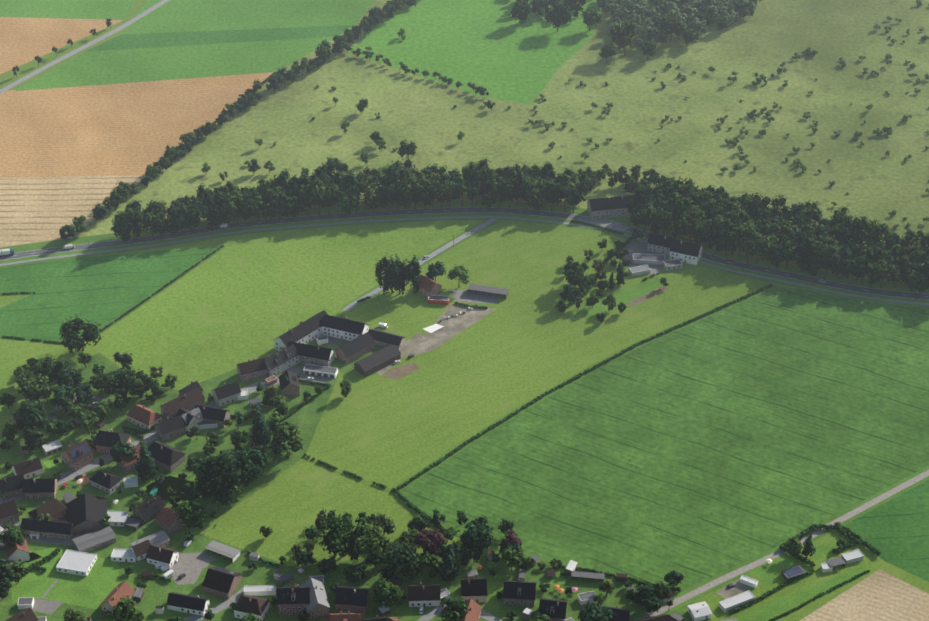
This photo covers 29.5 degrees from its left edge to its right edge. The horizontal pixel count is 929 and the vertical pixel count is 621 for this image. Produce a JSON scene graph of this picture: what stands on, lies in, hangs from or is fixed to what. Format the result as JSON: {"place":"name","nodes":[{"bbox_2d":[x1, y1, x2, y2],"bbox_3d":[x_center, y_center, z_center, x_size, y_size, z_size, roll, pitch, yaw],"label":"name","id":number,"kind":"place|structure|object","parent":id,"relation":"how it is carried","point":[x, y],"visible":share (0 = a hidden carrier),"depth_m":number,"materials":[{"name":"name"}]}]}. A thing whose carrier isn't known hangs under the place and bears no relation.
{"place":"outdoors","nodes":[
{"label":"outdoors","id":0,"kind":"place"},
{"bbox_2d":[0,293,33,307],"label":"grass field","id":1,"kind":"structure","parent":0,"point":[5,299],"depth_m":1061.04,"materials":[{"name":"plant"}]},
{"bbox_2d":[11,547,118,608],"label":"lawn","id":2,"kind":"structure","parent":0,"point":[96,585],"depth_m":860.37,"materials":[{"name":"plant"}]},
{"bbox_2d":[56,549,96,575],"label":"building","id":3,"kind":"structure","parent":2,"relation":"on","point":[76,562],"depth_m":868.49,"materials":[{"name":"metal"}]},
{"bbox_2d":[0,0,169,93],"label":"road","id":4,"kind":"structure","parent":0,"point":[75,51],"depth_m":1335.33,"materials":[{"name":"asphalt"}]},
{"bbox_2d":[0,377,278,503],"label":"village street","id":5,"kind":"structure","parent":0,"point":[148,438],"depth_m":937.51,"materials":[{"name":"asphalt"}]},
{"bbox_2d":[100,245,225,332],"bbox_3d":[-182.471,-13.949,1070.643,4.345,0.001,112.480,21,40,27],"label":"hedge","id":6,"kind":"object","parent":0,"point":[166,287],"depth_m":1069.80,"materials":[{"name":"green plant"}]},
{"bbox_2d":[140,472,197,502],"bbox_3d":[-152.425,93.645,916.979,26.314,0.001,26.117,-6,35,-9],"label":"lawn","id":7,"kind":"structure","parent":0,"point":[190,476],"depth_m":921.52,"materials":[{"name":"plant"}]},
{"bbox_2d":[185,584,248,620],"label":"street","id":8,"kind":"structure","parent":0,"point":[225,604],"depth_m":847.43,"materials":[{"name":"asphalt"}]},
{"bbox_2d":[120,0,374,34],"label":"field","id":9,"kind":"structure","parent":0,"point":[188,15],"depth_m":1382.33,"materials":[{"name":"green plant"}]},
{"bbox_2d":[265,344,298,376],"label":"farm row houses","id":10,"kind":"structure","parent":0,"point":[282,360],"depth_m":999.45,"materials":[{"name":"grey tile"}]},
{"bbox_2d":[100,223,478,387],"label":"meadow","id":11,"kind":"structure","parent":0,"point":[226,308],"depth_m":1061.05,"materials":[{"name":"green plant"}]},
{"bbox_2d":[274,310,327,350],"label":"farm wing","id":12,"kind":"structure","parent":11,"relation":"on","point":[307,331],"depth_m":1020.38,"materials":[{"name":"tile"}]},
{"bbox_2d":[376,332,423,375],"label":"farm track","id":13,"kind":"structure","parent":0,"point":[410,344],"depth_m":1020.12,"materials":[{"name":"gravel"}]},
{"bbox_2d":[341,218,498,311],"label":"farm track","id":14,"kind":"structure","parent":0,"point":[431,255],"depth_m":1104.41,"materials":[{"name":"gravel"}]},
{"bbox_2d":[417,605,502,620],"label":"street","id":15,"kind":"structure","parent":0,"point":[430,614],"depth_m":842.47,"materials":[{"name":"asphalt"}]},
{"bbox_2d":[0,0,928,620],"bbox_3d":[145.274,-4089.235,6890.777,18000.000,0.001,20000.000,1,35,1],"label":"ground","id":16,"kind":"structure","parent":0,"point":[524,342],"depth_m":1005.90,"materials":[{"name":"green plant"}]},
{"bbox_2d":[0,17,122,73],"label":"tan field","id":17,"kind":"structure","parent":16,"relation":"on","point":[23,40],"depth_m":1353.47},
{"bbox_2d":[0,0,136,19],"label":"field","id":18,"kind":"structure","parent":16,"relation":"on","point":[96,9],"depth_m":1391.23,"materials":[{"name":"plant"}]},
{"bbox_2d":[0,175,144,247],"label":"tan field","id":19,"kind":"structure","parent":16,"relation":"on","point":[36,209],"depth_m":1151.52,"materials":[{"name":"beige plant"}]},
{"bbox_2d":[0,246,218,343],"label":"crop field","id":20,"kind":"structure","parent":16,"relation":"on","point":[104,290],"depth_m":1071.57,"materials":[{"name":"green plant"}]},
{"bbox_2d":[0,72,275,177],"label":"tan field","id":21,"kind":"structure","parent":16,"relation":"on","point":[128,129],"depth_m":1239.60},
{"bbox_2d":[15,37,332,90],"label":"field","id":22,"kind":"structure","parent":16,"relation":"on","point":[92,68],"depth_m":1315.03,"materials":[{"name":"green plant"}]},
{"bbox_2d":[85,25,352,51],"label":"field","id":23,"kind":"structure","parent":16,"relation":"on","point":[137,41],"depth_m":1350.65,"materials":[{"name":"plant"}]},
{"bbox_2d":[322,314,368,340],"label":"farm wing","id":24,"kind":"structure","parent":16,"relation":"on","point":[342,328],"depth_m":1024.75,"materials":[{"name":"paint"}]},
{"bbox_2d":[0,314,711,620],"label":"village gardens","id":25,"kind":"object","parent":16,"relation":"on","point":[306,418],"visible":0.39,"depth_m":884.43,"materials":[{"name":"green plant"}]},
{"bbox_2d":[0,500,19,526],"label":"house","id":26,"kind":"structure","parent":25,"relation":"on","point":[9,511],"depth_m":893.43,"materials":[{"name":"tile"}]},
{"bbox_2d":[0,474,23,499],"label":"house","id":27,"kind":"structure","parent":25,"relation":"on","point":[11,487],"depth_m":910.77,"materials":[{"name":"tile"}]},
{"bbox_2d":[4,538,29,562],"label":"house","id":28,"kind":"structure","parent":25,"relation":"on","point":[19,553],"depth_m":870.20,"materials":[{"name":"ceramic"}]},
{"bbox_2d":[5,607,37,620],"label":"house","id":29,"kind":"structure","parent":25,"relation":"on","point":[26,614],"depth_m":833.08,"materials":[{"name":"tile"}]},
{"bbox_2d":[11,457,42,478],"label":"house","id":30,"kind":"structure","parent":25,"relation":"on","point":[30,468],"depth_m":924.09,"materials":[{"name":"brown tile"}]},
{"bbox_2d":[22,478,57,499],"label":"house","id":31,"kind":"structure","parent":25,"relation":"on","point":[40,488],"depth_m":909.56,"materials":[{"name":"tile"}]},
{"bbox_2d":[5,519,87,545],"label":"road","id":32,"kind":"structure","parent":25,"relation":"on","point":[56,541],"depth_m":886.24,"materials":[{"name":"asphalt"}]},
{"bbox_2d":[20,518,73,539],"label":"house","id":33,"kind":"structure","parent":25,"relation":"on","point":[53,529],"depth_m":886.08,"materials":[{"name":"grey brick"}]},
{"bbox_2d":[33,598,62,613],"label":"yard","id":34,"kind":"structure","parent":25,"relation":"on","point":[45,606],"depth_m":847.98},
{"bbox_2d":[28,498,67,520],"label":"house","id":35,"kind":"structure","parent":25,"relation":"on","point":[55,508],"depth_m":894.98,"materials":[{"name":"tile"}]},
{"bbox_2d":[61,440,93,471],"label":"house","id":36,"kind":"structure","parent":25,"relation":"on","point":[77,456],"depth_m":929.83,"materials":[{"name":"orange brick"}]},
{"bbox_2d":[66,493,107,534],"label":"barn","id":37,"kind":"structure","parent":25,"relation":"on","point":[85,512],"depth_m":892.62,"materials":[{"name":"grey brick"}]},
{"bbox_2d":[72,526,115,552],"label":"barn","id":38,"kind":"structure","parent":25,"relation":"on","point":[96,539],"depth_m":881.02,"materials":[{"name":"grey brick"}]},
{"bbox_2d":[89,469,122,493],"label":"house","id":39,"kind":"structure","parent":25,"relation":"on","point":[105,481],"depth_m":916.15,"materials":[{"name":"grey tile"}]},
{"bbox_2d":[92,428,130,453],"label":"house","id":40,"kind":"structure","parent":25,"relation":"on","point":[104,441],"depth_m":939.82,"materials":[{"name":"tile"}]},
{"bbox_2d":[100,581,134,611],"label":"house","id":41,"kind":"structure","parent":25,"relation":"on","point":[117,594],"depth_m":845.05,"materials":[{"name":"ceramic"}]},
{"bbox_2d":[107,511,128,525],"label":"house","id":42,"kind":"structure","parent":25,"relation":"on","point":[118,518],"depth_m":895.31,"materials":[{"name":"metal"}]},
{"bbox_2d":[111,549,135,561],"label":"house","id":43,"kind":"structure","parent":25,"relation":"on","point":[123,555],"depth_m":872.60,"materials":[{"name":"metal"}]},
{"bbox_2d":[116,445,140,473],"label":"house","id":44,"kind":"structure","parent":25,"relation":"on","point":[125,466],"depth_m":927.32,"materials":[{"name":"brown brick"}]},
{"bbox_2d":[130,539,150,560],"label":"house","id":45,"kind":"structure","parent":25,"relation":"on","point":[139,550],"depth_m":873.41,"materials":[{"name":"brown brick"}]},
{"bbox_2d":[126,404,162,429],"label":"house","id":46,"kind":"structure","parent":25,"relation":"on","point":[143,416],"depth_m":958.92,"materials":[{"name":"tile"}]},
{"bbox_2d":[132,495,165,523],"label":"house","id":47,"kind":"structure","parent":25,"relation":"on","point":[147,511],"depth_m":897.31,"materials":[{"name":"tile"}]},
{"bbox_2d":[130,530,169,546],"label":"building","id":48,"kind":"structure","parent":25,"relation":"on","point":[161,538],"depth_m":880.46,"materials":[{"name":"grey brick"}]},
{"bbox_2d":[146,545,178,568],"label":"house","id":49,"kind":"structure","parent":25,"relation":"on","point":[160,554],"depth_m":869.23,"materials":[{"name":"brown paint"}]},
{"bbox_2d":[148,441,185,471],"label":"house","id":50,"kind":"structure","parent":25,"relation":"on","point":[168,458],"depth_m":930.57,"materials":[{"name":"tile"}]},
{"bbox_2d":[154,415,184,441],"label":"house","id":51,"kind":"structure","parent":25,"relation":"on","point":[169,429],"depth_m":950.41,"materials":[{"name":"tile"}]},
{"bbox_2d":[156,507,184,534],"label":"house","id":52,"kind":"structure","parent":25,"relation":"on","point":[168,522],"depth_m":889.55,"materials":[{"name":"brown brick"}]},
{"bbox_2d":[160,387,204,419],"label":"house","id":53,"kind":"structure","parent":25,"relation":"on","point":[192,399],"depth_m":965.87,"materials":[{"name":"brown brick"}]},
{"bbox_2d":[175,408,198,432],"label":"house","id":54,"kind":"structure","parent":25,"relation":"on","point":[191,418],"depth_m":955.50,"materials":[{"name":"grey tile"}]},
{"bbox_2d":[166,592,209,615],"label":"house","id":55,"kind":"structure","parent":25,"relation":"on","point":[185,603],"depth_m":842.92,"materials":[{"name":"tile"}]},
{"bbox_2d":[166,552,215,584],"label":"yard","id":56,"kind":"structure","parent":25,"relation":"on","point":[191,566],"depth_m":870.18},
{"bbox_2d":[195,405,229,427],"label":"house","id":57,"kind":"structure","parent":25,"relation":"on","point":[216,415],"depth_m":958.70,"materials":[{"name":"grey brick"}]},
{"bbox_2d":[202,566,241,598],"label":"house","id":58,"kind":"structure","parent":25,"relation":"on","point":[221,582],"depth_m":852.72,"materials":[{"name":"red brick"}]},
{"bbox_2d":[205,541,239,561],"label":"open shed","id":59,"kind":"structure","parent":25,"relation":"on","point":[226,550],"depth_m":875.91,"materials":[{"name":"grey metal"}]},
{"bbox_2d":[211,382,240,406],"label":"house","id":60,"kind":"structure","parent":25,"relation":"on","point":[225,394],"depth_m":975.21,"materials":[{"name":"grey tile"}]},
{"bbox_2d":[233,594,268,619],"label":"house","id":61,"kind":"structure","parent":25,"relation":"on","point":[245,605],"depth_m":838.09,"materials":[{"name":"tile"}]},
{"bbox_2d":[237,357,266,382],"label":"house","id":62,"kind":"structure","parent":25,"relation":"on","point":[253,369],"depth_m":992.54,"materials":[{"name":"brown brick"}]},
{"bbox_2d":[244,585,275,595],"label":"outbuilding","id":63,"kind":"structure","parent":25,"relation":"on","point":[263,590],"depth_m":852.99,"materials":[{"name":"metal"}]},
{"bbox_2d":[278,370,299,396],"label":"house","id":64,"kind":"structure","parent":25,"relation":"on","point":[290,387],"depth_m":980.53,"materials":[{"name":"grey brick"}]},
{"bbox_2d":[277,583,309,615],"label":"brick townhouse","id":65,"kind":"structure","parent":25,"relation":"on","point":[293,600],"depth_m":839.30,"materials":[{"name":"grey brick"}]},
{"bbox_2d":[284,366,332,383],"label":"farm yard","id":66,"kind":"structure","parent":25,"relation":"on","point":[299,370],"depth_m":997.36,"materials":[{"name":"concrete"}]},
{"bbox_2d":[303,364,337,377],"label":"farm garages","id":67,"kind":"structure","parent":66,"relation":"on","point":[317,370],"depth_m":997.86,"materials":[{"name":"concrete"}]},
{"bbox_2d":[287,341,334,366],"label":"farmhouse","id":68,"kind":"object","parent":25,"relation":"on","point":[316,355],"depth_m":1003.84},
{"bbox_2d":[301,578,329,619],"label":"house","id":69,"kind":"structure","parent":25,"relation":"on","point":[318,606],"depth_m":840.09,"materials":[{"name":"grey brick"}]},
{"bbox_2d":[327,611,364,620],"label":"house","id":70,"kind":"structure","parent":25,"relation":"on","point":[341,616],"depth_m":831.63,"materials":[{"name":"tile"}]},
{"bbox_2d":[334,586,369,613],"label":"house","id":71,"kind":"structure","parent":25,"relation":"on","point":[353,599],"depth_m":842.11,"materials":[{"name":"grey brick"}]},
{"bbox_2d":[335,332,374,363],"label":"barn","id":72,"kind":"structure","parent":25,"relation":"on","point":[355,349],"depth_m":1009.49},
{"bbox_2d":[353,345,400,376],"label":"farm barn","id":73,"kind":"structure","parent":25,"relation":"on","point":[377,361],"depth_m":1002.32,"materials":[{"name":"stone"}]},
{"bbox_2d":[368,329,404,349],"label":"barn","id":74,"kind":"structure","parent":25,"relation":"on","point":[382,338],"depth_m":1019.34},
{"bbox_2d":[408,582,440,606],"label":"house","id":75,"kind":"structure","parent":25,"relation":"on","point":[425,595],"depth_m":845.79,"materials":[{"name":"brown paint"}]},
{"bbox_2d":[460,598,481,620],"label":"house","id":76,"kind":"structure","parent":25,"relation":"on","point":[473,609],"depth_m":834.22,"materials":[{"name":"tile"}]},
{"bbox_2d":[460,578,487,602],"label":"house","id":77,"kind":"structure","parent":25,"relation":"on","point":[475,589],"depth_m":847.69,"materials":[{"name":"black ceramic"}]},
{"bbox_2d":[503,577,535,605],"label":"house","id":78,"kind":"structure","parent":25,"relation":"on","point":[519,592],"depth_m":846.13,"materials":[{"name":"brown brick"}]},
{"bbox_2d":[538,598,567,620],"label":"house","id":79,"kind":"structure","parent":25,"relation":"on","point":[554,610],"depth_m":835.70,"materials":[{"name":"tile"}]},
{"bbox_2d":[601,605,630,620],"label":"house","id":80,"kind":"structure","parent":25,"relation":"on","point":[621,614],"depth_m":833.48,"materials":[{"name":"tile"}]},
{"bbox_2d":[687,601,712,620],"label":"house","id":81,"kind":"structure","parent":25,"relation":"on","point":[700,611],"depth_m":840.04,"materials":[{"name":"metal"}]},
{"bbox_2d":[384,363,419,378],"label":"bare soil patch","id":82,"kind":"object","parent":16,"relation":"on","point":[399,372],"visible":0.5,"depth_m":1001.21,"materials":[{"name":"soil"}]},
{"bbox_2d":[0,164,844,620],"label":"village trees","id":83,"kind":"object","parent":16,"relation":"on","point":[220,476],"visible":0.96,"depth_m":909.36,"materials":[{"name":"green plant"}]},
{"bbox_2d":[418,275,441,297],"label":"house","id":84,"kind":"structure","parent":16,"relation":"on","point":[428,287],"depth_m":1060.95,"materials":[{"name":"red brick"}]},
{"bbox_2d":[2,220,881,620],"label":"hedges","id":85,"kind":"object","parent":16,"relation":"on","point":[852,536],"visible":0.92,"depth_m":926.24,"materials":[{"name":"green plant"}]},
{"bbox_2d":[407,305,495,355],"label":"gravel yard","id":86,"kind":"structure","parent":16,"relation":"on","point":[455,325],"depth_m":1038.09,"materials":[{"name":"gravel"}]},
{"bbox_2d":[0,200,928,307],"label":"road verge","id":87,"kind":"structure","parent":16,"relation":"on","point":[420,205],"depth_m":1115.83,"materials":[{"name":"green plant"}]},
{"bbox_2d":[12,0,928,293],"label":"tree belts","id":88,"kind":"object","parent":16,"relation":"on","point":[808,238],"visible":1,"depth_m":1122.87,"materials":[{"name":"green plant"}]},
{"bbox_2d":[450,289,499,303],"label":"paved yard","id":89,"kind":"structure","parent":16,"relation":"on","point":[470,296],"depth_m":1062.77,"materials":[{"name":"concrete"}]},
{"bbox_2d":[467,284,508,297],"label":"shed","id":90,"kind":"structure","parent":16,"relation":"on","point":[475,287],"depth_m":1063.41,"materials":[{"name":"metal"}]},
{"bbox_2d":[72,0,928,283],"bbox_3d":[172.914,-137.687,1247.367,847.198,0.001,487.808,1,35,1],"label":"grassland","id":91,"kind":"structure","parent":16,"relation":"on","point":[870,177],"depth_m":1243.16,"materials":[{"name":"green plant"}]},
{"bbox_2d":[348,0,601,104],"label":"green field","id":92,"kind":"structure","parent":91,"relation":"on","point":[493,49],"depth_m":1340.87,"materials":[{"name":"green plant"}]},
{"bbox_2d":[201,0,928,241],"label":"scrub trees","id":93,"kind":"object","parent":16,"relation":"on","point":[701,17],"visible":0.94,"depth_m":1326.35,"materials":[{"name":"green plant"}]},
{"bbox_2d":[578,214,629,231],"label":"farm yard","id":94,"kind":"structure","parent":16,"relation":"on","point":[601,222],"depth_m":1130.41,"materials":[{"name":"concrete"}]},
{"bbox_2d":[587,195,637,218],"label":"barn","id":95,"kind":"structure","parent":16,"relation":"on","point":[608,207],"depth_m":1134.11,"materials":[{"name":"grey"}]},
{"bbox_2d":[623,242,666,273],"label":"yard","id":96,"kind":"structure","parent":16,"relation":"on","point":[637,248],"depth_m":1101.60,"materials":[{"name":"concrete"}]},
{"bbox_2d":[633,253,664,264],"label":"building","id":97,"kind":"structure","parent":96,"relation":"on","point":[654,259],"depth_m":1091.87,"materials":[{"name":"metal"}]},
{"bbox_2d":[647,233,675,255],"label":"white house wing","id":98,"kind":"structure","parent":16,"relation":"on","point":[660,244],"depth_m":1099.65,"materials":[{"name":"paint"}]},
{"bbox_2d":[400,286,928,591],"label":"crop field","id":99,"kind":"structure","parent":16,"relation":"on","point":[696,453],"depth_m":947.80,"materials":[{"name":"green plant"}]},
{"bbox_2d":[394,284,773,491],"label":"hedge","id":100,"kind":"object","parent":99,"relation":"on","point":[554,392],"visible":0.6,"depth_m":988.25,"materials":[{"name":"green plant"}]},
{"bbox_2d":[669,239,702,264],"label":"white house","id":101,"kind":"structure","parent":16,"relation":"on","point":[686,252],"depth_m":1091.06,"materials":[{"name":"clear paint"}]},
{"bbox_2d":[719,591,754,612],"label":"outbuilding","id":102,"kind":"structure","parent":16,"relation":"on","point":[731,603],"depth_m":847.11,"materials":[{"name":"metal"}]},
{"bbox_2d":[781,565,805,580],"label":"shed","id":103,"kind":"structure","parent":16,"relation":"on","point":[787,574],"depth_m":863.17,"materials":[{"name":"metal"}]},
{"bbox_2d":[841,549,863,564],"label":"outbuilding","id":104,"kind":"structure","parent":16,"relation":"on","point":[852,556],"depth_m":872.72,"materials":[{"name":"metal"}]},
{"bbox_2d":[800,569,928,620],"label":"tan field","id":105,"kind":"structure","parent":16,"relation":"on","point":[879,595],"depth_m":849.10,"materials":[{"name":"plant"}]},
{"bbox_2d":[844,480,928,581],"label":"crop field","id":106,"kind":"structure","parent":16,"relation":"on","point":[895,531],"depth_m":892.35,"materials":[{"name":"plant"}]},
{"bbox_2d":[0,207,928,299],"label":"road","id":107,"kind":"structure","parent":0,"point":[717,259],"depth_m":1117.74,"materials":[{"name":"asphalt"}]},
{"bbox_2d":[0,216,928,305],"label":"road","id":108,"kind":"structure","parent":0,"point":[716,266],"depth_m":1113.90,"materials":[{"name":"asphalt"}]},
{"bbox_2d":[575,276,662,320],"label":"lawn","id":109,"kind":"structure","parent":0,"point":[624,296],"depth_m":1062.78,"materials":[{"name":"plant"}]},
{"bbox_2d":[716,579,751,598],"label":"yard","id":110,"kind":"structure","parent":0,"point":[727,593],"depth_m":856.38,"materials":[{"name":"gravel"}]},
{"bbox_2d":[751,555,796,587],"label":"lawn","id":111,"kind":"structure","parent":0,"point":[767,574],"depth_m":868.43,"materials":[{"name":"plant"}]},
{"bbox_2d":[629,466,928,620],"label":"grass verge","id":112,"kind":"structure","parent":0,"point":[712,589],"depth_m":880.83,"materials":[{"name":"green plant"}]},
{"bbox_2d":[636,470,928,620],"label":"road","id":113,"kind":"structure","parent":0,"point":[780,552],"depth_m":877.24,"materials":[{"name":"asphalt"}]},
{"bbox_2d":[735,567,869,620],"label":"lawn","id":114,"kind":"structure","parent":0,"point":[767,612],"depth_m":851.33,"materials":[{"name":"plant"}]},
{"bbox_2d":[814,539,838,560],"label":"lawn","id":115,"kind":"structure","parent":0,"point":[824,549],"depth_m":880.82,"materials":[{"name":"plant"}]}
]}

